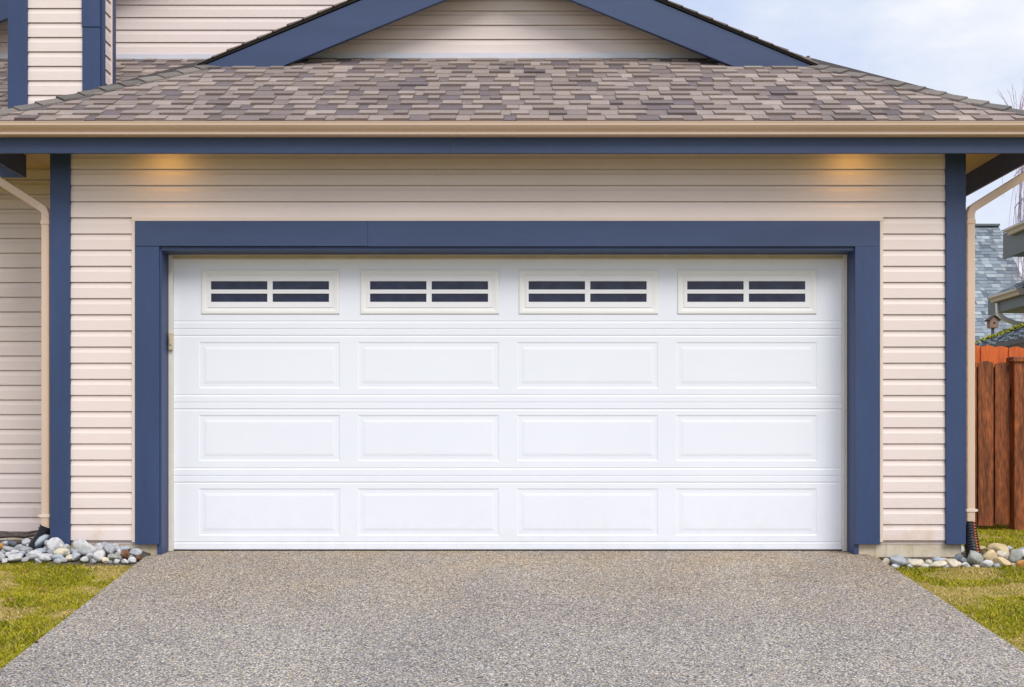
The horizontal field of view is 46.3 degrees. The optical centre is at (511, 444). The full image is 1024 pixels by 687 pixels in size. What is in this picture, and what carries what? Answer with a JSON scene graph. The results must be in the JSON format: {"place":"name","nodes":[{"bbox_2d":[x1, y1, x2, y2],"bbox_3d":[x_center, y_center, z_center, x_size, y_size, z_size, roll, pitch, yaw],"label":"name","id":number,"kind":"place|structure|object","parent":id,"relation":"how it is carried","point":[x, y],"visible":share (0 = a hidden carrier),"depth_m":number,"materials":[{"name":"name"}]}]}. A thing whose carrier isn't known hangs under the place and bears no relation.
{"place":"outdoors","nodes":[
{"label":"outdoors","id":0,"kind":"place"},
{"bbox_2d":[0,559,131,668],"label":"grass","id":1,"kind":"structure","parent":0,"point":[60,578],"depth_m":7.28,"materials":[{"name":"green plant"}]},
{"bbox_2d":[0,551,1023,686],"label":"driveway","id":2,"kind":"structure","parent":0,"point":[509,618],"depth_m":6.51,"materials":[{"name":"grey concrete"}]},
{"bbox_2d":[0,523,1023,667],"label":"ground","id":3,"kind":"structure","parent":0,"point":[923,585],"depth_m":7.44,"materials":[{"name":"green plant"}]},
{"bbox_2d":[0,540,150,565],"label":"soil bed","id":4,"kind":"object","parent":3,"relation":"on","point":[144,554],"visible":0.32,"depth_m":8.27,"materials":[{"name":"river soil"}]},
{"bbox_2d":[0,551,5,560],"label":"river stone","id":5,"kind":"object","parent":4,"relation":"on","point":[2,555],"visible":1,"depth_m":8.30,"materials":[{"name":"grey stone"}]},
{"bbox_2d":[3,546,15,551],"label":"river stone","id":6,"kind":"object","parent":4,"relation":"on","point":[7,548],"visible":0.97,"depth_m":8.41,"materials":[{"name":"grey stone"}]},
{"bbox_2d":[0,540,21,543],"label":"dry stalk","id":7,"kind":"object","parent":4,"relation":"on","point":[17,542],"visible":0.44,"depth_m":8.75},
{"bbox_2d":[8,540,16,546],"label":"river stone","id":8,"kind":"object","parent":4,"relation":"on","point":[12,543],"visible":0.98,"depth_m":8.53,"materials":[{"name":"stone"}]},
{"bbox_2d":[11,549,19,553],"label":"river stone","id":9,"kind":"object","parent":4,"relation":"on","point":[14,551],"visible":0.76,"depth_m":8.39,"materials":[{"name":"grey stone"}]},
{"bbox_2d":[7,553,23,561],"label":"river stone","id":10,"kind":"object","parent":4,"relation":"on","point":[16,557],"visible":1,"depth_m":8.27,"materials":[{"name":"grey stone"}]},
{"bbox_2d":[0,531,33,534],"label":"dry stalk","id":11,"kind":"object","parent":4,"relation":"on","point":[7,532],"visible":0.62,"depth_m":8.89,"materials":[{"name":"brown plant"}]},
{"bbox_2d":[0,533,36,537],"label":"dry stalk","id":12,"kind":"object","parent":4,"relation":"on","point":[15,535],"visible":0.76,"depth_m":8.81,"materials":[{"name":"brown plant"}]},
{"bbox_2d":[19,546,32,553],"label":"river stone","id":13,"kind":"object","parent":4,"relation":"on","point":[26,549],"visible":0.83,"depth_m":8.41,"materials":[{"name":"grey stone"}]},
{"bbox_2d":[14,530,37,533],"bbox_3d":[-3.630,0.656,8.951,0.550,0.056,0.026,0,0,11],"label":"dry stalk","id":14,"kind":"object","parent":4,"relation":"on","point":[33,531],"visible":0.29,"depth_m":8.94,"materials":[{"name":"brown plant"}]},
{"bbox_2d":[22,538,30,545],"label":"river stone","id":15,"kind":"object","parent":4,"relation":"on","point":[25,541],"visible":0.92,"depth_m":8.51,"materials":[{"name":"grey stone"}]},
{"bbox_2d":[25,550,42,560],"bbox_3d":[-3.315,0.769,8.329,0.113,0.077,0.083,0,0,37],"label":"river stone","id":16,"kind":"object","parent":4,"relation":"on","point":[32,555],"visible":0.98,"depth_m":8.30,"materials":[{"name":"grey stone"}]},
{"bbox_2d":[34,548,46,552],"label":"river stone","id":17,"kind":"object","parent":4,"relation":"on","point":[43,550],"visible":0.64,"depth_m":8.41,"materials":[{"name":"grey stone"}]},
{"bbox_2d":[35,534,49,547],"bbox_3d":[-3.346,0.698,8.507,0.062,0.171,0.140,40,-1,-2],"label":"river stone","id":18,"kind":"object","parent":4,"relation":"on","point":[40,541],"visible":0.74,"depth_m":8.47,"materials":[{"name":"grey stone"}]},
{"bbox_2d":[39,553,52,561],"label":"river stone","id":19,"kind":"object","parent":4,"relation":"on","point":[44,557],"visible":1,"depth_m":8.27,"materials":[{"name":"grey stone"}]},
{"bbox_2d":[47,548,54,553],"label":"river stone","id":20,"kind":"object","parent":4,"relation":"on","point":[50,550],"visible":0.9,"depth_m":8.35,"materials":[{"name":"grey stone"}]},
{"bbox_2d":[46,537,64,549],"bbox_3d":[-3.208,0.699,8.407,0.120,0.102,0.097,3,0,-10],"label":"river stone","id":21,"kind":"object","parent":4,"relation":"on","point":[54,542],"visible":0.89,"depth_m":8.38,"materials":[{"name":"grey stone"}]},
{"bbox_2d":[51,554,63,559],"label":"river stone","id":22,"kind":"object","parent":4,"relation":"on","point":[55,556],"visible":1,"depth_m":8.28,"materials":[{"name":"grey stone"}]},
{"bbox_2d":[53,548,68,556],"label":"river stone","id":23,"kind":"object","parent":4,"relation":"on","point":[63,551],"visible":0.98,"depth_m":8.31,"materials":[{"name":"beige stone"}]},
{"bbox_2d":[60,557,67,561],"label":"river stone","id":24,"kind":"object","parent":4,"relation":"on","point":[62,559],"visible":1,"depth_m":8.25,"materials":[{"name":"grey stone"}]},
{"bbox_2d":[65,554,71,560],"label":"river stone","id":25,"kind":"object","parent":4,"relation":"on","point":[68,557],"visible":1,"depth_m":8.27,"materials":[{"name":"beige stone"}]},
{"bbox_2d":[71,552,80,560],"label":"river stone","id":26,"kind":"object","parent":4,"relation":"on","point":[75,556],"visible":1,"depth_m":8.27,"materials":[{"name":"grey stone"}]},
{"bbox_2d":[80,556,88,561],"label":"river stone","id":27,"kind":"object","parent":4,"relation":"on","point":[84,559],"visible":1,"depth_m":8.25,"materials":[{"name":"grey stone"}]},
{"bbox_2d":[73,538,96,555],"bbox_3d":[-2.987,0.714,8.351,0.190,0.120,0.073,5,1,14],"label":"river stone","id":28,"kind":"object","parent":4,"relation":"on","point":[82,547],"visible":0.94,"depth_m":8.32,"materials":[{"name":"grey stone"}]},
{"bbox_2d":[86,553,92,560],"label":"river stone","id":29,"kind":"object","parent":4,"relation":"on","point":[89,556],"visible":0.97,"depth_m":8.28,"materials":[{"name":"grey stone"}]},
{"bbox_2d":[95,543,102,549],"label":"river stone","id":30,"kind":"object","parent":4,"relation":"on","point":[98,546],"visible":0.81,"depth_m":8.34,"materials":[{"name":"grey stone"}]},
{"bbox_2d":[93,550,105,561],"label":"river stone","id":31,"kind":"object","parent":4,"relation":"on","point":[98,555],"visible":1,"depth_m":8.26,"materials":[{"name":"grey stone"}]},
{"bbox_2d":[101,557,108,563],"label":"river stone","id":32,"kind":"object","parent":4,"relation":"on","point":[105,560],"visible":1,"depth_m":8.25,"materials":[{"name":"beige stone"}]},
{"bbox_2d":[104,543,114,555],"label":"river stone","id":33,"kind":"object","parent":4,"relation":"on","point":[109,548],"visible":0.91,"depth_m":8.32,"materials":[{"name":"grey stone"}]},
{"bbox_2d":[107,553,119,560],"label":"river stone","id":34,"kind":"object","parent":4,"relation":"on","point":[112,556],"visible":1,"depth_m":8.26,"materials":[{"name":"grey stone"}]},
{"bbox_2d":[115,552,122,560],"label":"river stone","id":35,"kind":"object","parent":4,"relation":"on","point":[119,555],"visible":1,"depth_m":8.29,"materials":[{"name":"grey stone"}]},
{"bbox_2d":[120,550,129,558],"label":"river stone","id":36,"kind":"object","parent":4,"relation":"on","point":[125,554],"visible":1,"depth_m":8.29,"materials":[{"name":"brown stone"}]},
{"bbox_2d":[121,559,128,563],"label":"river stone","id":37,"kind":"object","parent":4,"relation":"on","point":[124,561],"visible":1,"depth_m":8.24,"materials":[{"name":"grey stone"}]},
{"bbox_2d":[120,546,130,550],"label":"river stone","id":38,"kind":"object","parent":4,"relation":"on","point":[124,548],"visible":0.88,"depth_m":8.35,"materials":[{"name":"grey stone"}]},
{"bbox_2d":[128,557,135,563],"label":"river stone","id":39,"kind":"object","parent":4,"relation":"on","point":[131,560],"visible":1,"depth_m":8.24,"materials":[{"name":"grey stone"}]},
{"bbox_2d":[129,548,141,555],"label":"river stone","id":40,"kind":"object","parent":4,"relation":"on","point":[135,551],"visible":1,"depth_m":8.31,"materials":[{"name":"grey stone"}]},
{"bbox_2d":[0,0,1023,557],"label":"house","id":41,"kind":"structure","parent":3,"relation":"on","point":[472,276],"depth_m":8.69,"materials":[{"name":"plastic"}]},
{"bbox_2d":[24,525,49,555],"bbox_3d":[-3.374,0.701,8.523,0.215,0.272,0.104,0,0,-22],"label":"drain hose","id":42,"kind":"object","parent":41,"relation":"attached to","point":[42,530],"visible":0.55,"depth_m":8.49,"materials":[{"name":"black plastic"}]},
{"bbox_2d":[168,254,846,550],"bbox_3d":[-0.030,-0.309,8.672,4.902,2.172,0.105,0,0,0],"label":"garage door","id":43,"kind":"structure","parent":41,"relation":"in","point":[317,402],"depth_m":8.69,"materials":[{"name":"metal"}]},
{"bbox_2d":[964,521,980,557],"bbox_3d":[3.259,0.721,8.482,0.110,0.361,0.216,0,0,0],"label":"drain hose","id":44,"kind":"object","parent":41,"relation":"attached to","point":[972,542],"visible":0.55,"depth_m":8.47,"materials":[{"name":"black plastic"}]},
{"bbox_2d":[882,558,890,564],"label":"river stone","id":45,"kind":"object","parent":3,"relation":"on","point":[887,560],"visible":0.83,"depth_m":8.19,"materials":[{"name":"beige stone"}]},
{"bbox_2d":[879,551,1023,565],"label":"soil bed","id":46,"kind":"object","parent":3,"relation":"on","point":[924,559],"visible":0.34,"depth_m":8.48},
{"bbox_2d":[890,555,909,566],"bbox_3d":[2.651,0.795,8.188,0.130,0.084,0.130,0,0,11],"label":"river stone","id":47,"kind":"object","parent":46,"relation":"on","point":[900,560],"visible":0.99,"depth_m":8.16,"materials":[{"name":"grey stone"}]},
{"bbox_2d":[909,559,924,566],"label":"river stone","id":48,"kind":"object","parent":46,"relation":"on","point":[917,562],"visible":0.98,"depth_m":8.15,"materials":[{"name":"beige stone"}]},
{"bbox_2d":[931,557,943,561],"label":"river stone","id":49,"kind":"object","parent":46,"relation":"on","point":[933,559],"visible":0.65,"depth_m":8.30,"materials":[{"name":"grey stone"}]},
{"bbox_2d":[928,560,947,566],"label":"river stone","id":50,"kind":"object","parent":46,"relation":"on","point":[940,563],"visible":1,"depth_m":8.13,"materials":[{"name":"beige stone"}]},
{"bbox_2d":[945,558,957,567],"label":"river stone","id":51,"kind":"object","parent":46,"relation":"on","point":[952,563],"visible":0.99,"depth_m":8.14,"materials":[{"name":"beige stone"}]},
{"bbox_2d":[954,553,963,562],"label":"river stone","id":52,"kind":"object","parent":46,"relation":"on","point":[958,557],"visible":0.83,"depth_m":8.29,"materials":[{"name":"grey stone"}]},
{"bbox_2d":[961,562,969,567],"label":"river stone","id":53,"kind":"object","parent":46,"relation":"on","point":[965,564],"visible":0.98,"depth_m":8.16,"materials":[{"name":"grey stone"}]},
{"bbox_2d":[967,550,983,564],"bbox_3d":[3.175,0.777,8.202,0.102,0.120,0.109,-8,0,0],"label":"river stone","id":54,"kind":"object","parent":46,"relation":"on","point":[974,557],"visible":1,"depth_m":8.18,"materials":[{"name":"grey stone"}]},
{"bbox_2d":[979,560,992,567],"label":"river stone","id":55,"kind":"object","parent":46,"relation":"on","point":[986,563],"visible":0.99,"depth_m":8.14,"materials":[{"name":"grey stone"}]},
{"bbox_2d":[982,549,996,559],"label":"river stone","id":56,"kind":"object","parent":46,"relation":"on","point":[990,554],"visible":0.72,"depth_m":8.30,"materials":[{"name":"beige stone"}]},
{"bbox_2d":[992,563,1000,567],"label":"river stone","id":57,"kind":"object","parent":46,"relation":"on","point":[996,565],"visible":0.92,"depth_m":8.14,"materials":[{"name":"grey stone"}]},
{"bbox_2d":[985,543,1009,553],"bbox_3d":[3.537,0.759,8.713,0.150,0.092,0.149,0,0,41],"label":"river stone","id":58,"kind":"object","parent":46,"relation":"on","point":[995,547],"visible":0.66,"depth_m":8.68,"materials":[{"name":"beige stone"}]},
{"bbox_2d":[996,550,1007,559],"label":"river stone","id":59,"kind":"object","parent":46,"relation":"on","point":[1002,553],"visible":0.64,"depth_m":8.38,"materials":[{"name":"beige stone"}]},
{"bbox_2d":[993,557,1011,566],"bbox_3d":[3.358,0.802,8.183,0.119,0.069,0.124,11,-2,-13],"label":"river stone","id":60,"kind":"object","parent":46,"relation":"on","point":[1003,562],"visible":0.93,"depth_m":8.15,"materials":[{"name":"beige stone"}]},
{"bbox_2d":[1008,549,1022,562],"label":"river stone","id":61,"kind":"object","parent":46,"relation":"on","point":[1015,555],"visible":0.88,"depth_m":8.28,"materials":[{"name":"grey stone"}]},
{"bbox_2d":[1016,560,1023,566],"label":"river stone","id":62,"kind":"object","parent":46,"relation":"on","point":[1020,563],"visible":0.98,"depth_m":8.13,"materials":[{"name":"stone"}]},
{"bbox_2d":[984,314,1000,334],"bbox_3d":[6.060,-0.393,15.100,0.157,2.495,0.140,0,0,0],"label":"birdhouse","id":63,"kind":"object","parent":3,"relation":"on","point":[993,321],"visible":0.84,"depth_m":15.05,"materials":[{"name":"brown wood"}]},
{"bbox_2d":[975,356,1023,530],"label":"brown fence","id":64,"kind":"object","parent":3,"relation":"on","point":[999,443],"visible":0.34,"depth_m":11.20,"materials":[{"name":"brown wood"}]},
{"bbox_2d":[975,224,1023,342],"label":"neighbour house","id":65,"kind":"structure","parent":3,"relation":"on","point":[991,265],"depth_m":34.42,"materials":[{"name":"concrete"}]},
{"bbox_2d":[975,323,1023,348],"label":"garden shed","id":66,"kind":"structure","parent":3,"relation":"on","point":[1012,337],"depth_m":13.60,"materials":[{"name":"grey"}]},
{"bbox_2d":[975,345,1023,366],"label":"orange fence","id":67,"kind":"object","parent":3,"relation":"on","point":[994,355],"visible":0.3,"depth_m":12.00,"materials":[{"name":"brown wood"}]},
{"bbox_2d":[987,220,1023,325],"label":"neighbour house","id":68,"kind":"structure","parent":3,"relation":"on","point":[1008,300],"depth_m":18.61,"materials":[{"name":"concrete"}]},
{"bbox_2d":[998,87,1023,328],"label":"weeping birch","id":69,"kind":"object","parent":3,"relation":"on","point":[1020,207],"visible":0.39,"depth_m":26.19,"materials":[{"name":"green plant"}]},
{"bbox_2d":[669,0,1023,279],"label":"sky","id":70,"kind":"structure","parent":0,"point":[973,49],"materials":[{"name":"white"}]},
{"bbox_2d":[890,564,1023,651],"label":"grass","id":71,"kind":"structure","parent":0,"point":[990,611],"depth_m":7.39,"materials":[{"name":"green plant"}]},
{"bbox_2d":[961,523,1023,550],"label":"grass","id":72,"kind":"structure","parent":0,"point":[1005,530],"depth_m":10.40,"materials":[{"name":"green plant"}]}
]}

